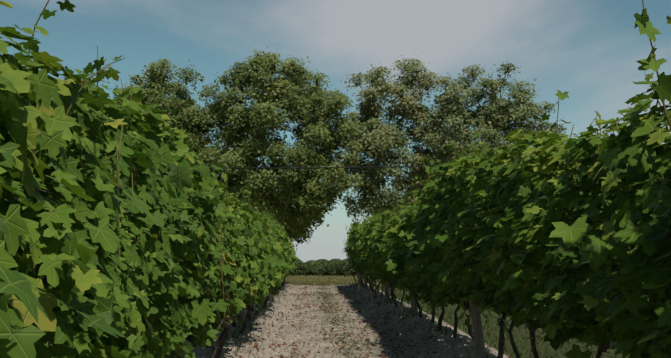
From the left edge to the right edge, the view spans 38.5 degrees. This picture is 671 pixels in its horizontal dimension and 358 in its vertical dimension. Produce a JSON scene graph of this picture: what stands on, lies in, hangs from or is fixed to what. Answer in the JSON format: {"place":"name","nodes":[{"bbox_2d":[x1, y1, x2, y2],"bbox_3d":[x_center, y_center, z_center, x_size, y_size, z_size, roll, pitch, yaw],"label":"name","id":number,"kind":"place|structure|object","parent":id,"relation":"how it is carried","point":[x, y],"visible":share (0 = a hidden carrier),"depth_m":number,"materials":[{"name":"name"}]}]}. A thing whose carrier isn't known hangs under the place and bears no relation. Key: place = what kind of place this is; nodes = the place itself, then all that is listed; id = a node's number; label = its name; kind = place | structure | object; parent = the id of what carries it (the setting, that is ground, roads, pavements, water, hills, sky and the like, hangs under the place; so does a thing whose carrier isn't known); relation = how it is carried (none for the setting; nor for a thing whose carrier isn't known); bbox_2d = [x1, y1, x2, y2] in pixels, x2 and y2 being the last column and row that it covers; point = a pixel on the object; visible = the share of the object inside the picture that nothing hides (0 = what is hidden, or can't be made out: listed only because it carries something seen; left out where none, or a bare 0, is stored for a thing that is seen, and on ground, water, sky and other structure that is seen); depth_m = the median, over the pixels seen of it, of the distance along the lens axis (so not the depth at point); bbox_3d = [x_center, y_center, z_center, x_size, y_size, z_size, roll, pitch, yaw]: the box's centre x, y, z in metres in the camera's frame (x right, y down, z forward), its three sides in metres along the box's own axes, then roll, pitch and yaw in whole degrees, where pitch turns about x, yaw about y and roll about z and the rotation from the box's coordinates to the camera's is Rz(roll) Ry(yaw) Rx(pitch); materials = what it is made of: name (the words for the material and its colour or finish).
{"place":"outdoors","nodes":[
{"label":"outdoors","id":0,"kind":"place"},
{"bbox_2d":[8,105,658,357],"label":"trellis wires","id":1,"kind":"object","parent":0,"point":[227,206],"visible":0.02,"depth_m":4.30,"materials":[{"name":"grey metal"}]},
{"bbox_2d":[0,0,670,261],"label":"sky","id":2,"kind":"structure","parent":0,"point":[589,50],"materials":[{"name":"blue"}]},
{"bbox_2d":[18,0,670,349],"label":"vine canes","id":3,"kind":"object","parent":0,"point":[133,181],"visible":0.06,"depth_m":4.55,"materials":[{"name":"green plant"}]},
{"bbox_2d":[47,278,648,357],"bbox_3d":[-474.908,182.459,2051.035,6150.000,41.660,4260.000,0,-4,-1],"label":"ground","id":4,"kind":"structure","parent":0,"point":[308,333],"depth_m":11.54,"materials":[{"name":"beige gravel"}]},
{"bbox_2d":[11,236,485,357],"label":"trellis posts","id":5,"kind":"object","parent":4,"relation":"on","point":[477,331],"depth_m":8.20,"materials":[{"name":"brown wood"}]},
{"bbox_2d":[20,55,576,237],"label":"branches","id":6,"kind":"object","parent":4,"relation":"on","point":[303,122],"depth_m":74.46,"materials":[{"name":"green plant"}]},
{"bbox_2d":[11,73,109,199],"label":"plane leaves","id":7,"kind":"object","parent":6,"relation":"on","point":[99,149],"depth_m":78.54,"materials":[{"name":"green plant"}]},
{"bbox_2d":[84,54,220,207],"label":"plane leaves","id":8,"kind":"object","parent":6,"relation":"on","point":[172,101],"visible":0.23,"depth_m":75.23,"materials":[{"name":"green plant"}]},
{"bbox_2d":[168,46,365,244],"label":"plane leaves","id":9,"kind":"object","parent":6,"relation":"on","point":[294,192],"visible":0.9,"depth_m":71.86,"materials":[{"name":"green plant"}]},
{"bbox_2d":[330,50,452,220],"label":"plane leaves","id":10,"kind":"object","parent":6,"relation":"on","point":[385,134],"visible":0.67,"depth_m":74.70,"materials":[{"name":"green plant"}]},
{"bbox_2d":[413,58,570,197],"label":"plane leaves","id":11,"kind":"object","parent":6,"relation":"on","point":[495,139],"visible":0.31,"depth_m":73.57,"materials":[{"name":"green plant"}]},
{"bbox_2d":[287,258,362,276],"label":"shrub","id":12,"kind":"object","parent":4,"relation":"on","point":[310,272],"depth_m":98.39,"materials":[{"name":"green plant"}]},
{"bbox_2d":[278,275,380,285],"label":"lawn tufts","id":13,"kind":"object","parent":4,"relation":"on","point":[316,280],"visible":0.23,"depth_m":34.01,"materials":[{"name":"green plant"}]},
{"bbox_2d":[47,285,629,357],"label":"grass","id":14,"kind":"structure","parent":4,"relation":"on","point":[488,334],"depth_m":11.60,"materials":[{"name":"green plant"}]},
{"bbox_2d":[231,284,446,357],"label":"weed leaves","id":15,"kind":"object","parent":4,"relation":"on","point":[362,344],"visible":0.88,"depth_m":12.95,"materials":[{"name":"green plant"}]},
{"bbox_2d":[269,284,430,357],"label":"weeds","id":16,"kind":"object","parent":4,"relation":"on","point":[336,303],"visible":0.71,"depth_m":14.97,"materials":[{"name":"green plant"}]},
{"bbox_2d":[212,281,496,357],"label":"foot tufts","id":17,"kind":"object","parent":4,"relation":"on","point":[264,318],"visible":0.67,"depth_m":11.73,"materials":[{"name":"green plant"}]},
{"bbox_2d":[239,283,512,357],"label":"pebbles","id":18,"kind":"object","parent":4,"relation":"on","point":[341,346],"visible":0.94,"depth_m":11.89,"materials":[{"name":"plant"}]},
{"bbox_2d":[263,285,492,356],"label":"fallen leaves","id":19,"kind":"object","parent":4,"relation":"on","point":[362,315],"visible":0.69,"depth_m":13.76,"materials":[{"name":"brown plant"}]},
{"bbox_2d":[159,291,610,357],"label":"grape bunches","id":20,"kind":"object","parent":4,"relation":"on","point":[500,322],"visible":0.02,"depth_m":6.05,"materials":[{"name":"purple food"}]},
{"bbox_2d":[142,267,649,357],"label":"vine trunks","id":21,"kind":"object","parent":4,"relation":"on","point":[221,340],"visible":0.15,"depth_m":8.89,"materials":[{"name":"brown wood"}]},
{"bbox_2d":[4,197,139,255],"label":"vine leaves","id":22,"kind":"object","parent":21,"relation":"attached to","point":[23,207],"depth_m":10.89,"materials":[{"name":"green plant"}]},
{"bbox_2d":[0,0,282,357],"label":"vine leaves","id":23,"kind":"object","parent":21,"relation":"attached to","point":[81,296],"visible":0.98,"depth_m":3.30,"materials":[{"name":"green plant"}]},
{"bbox_2d":[228,189,298,317],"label":"vine leaves","id":24,"kind":"object","parent":21,"relation":"attached to","point":[281,248],"visible":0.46,"depth_m":15.33,"materials":[{"name":"green plant"}]},
{"bbox_2d":[342,185,456,317],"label":"vine leaves","id":25,"kind":"object","parent":21,"relation":"attached to","point":[380,244],"visible":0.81,"depth_m":14.94,"materials":[{"name":"green plant"}]},
{"bbox_2d":[386,8,670,357],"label":"vine leaves","id":26,"kind":"object","parent":21,"relation":"attached to","point":[633,320],"visible":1,"depth_m":4.48,"materials":[{"name":"green plant"}]},
{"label":"cable poles","id":27,"kind":"object","parent":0,"visible":0},
{"bbox_2d":[208,166,432,168],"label":"overhead cable","id":28,"kind":"object","parent":27,"relation":"attached to","point":[309,167],"visible":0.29,"depth_m":48.11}
]}

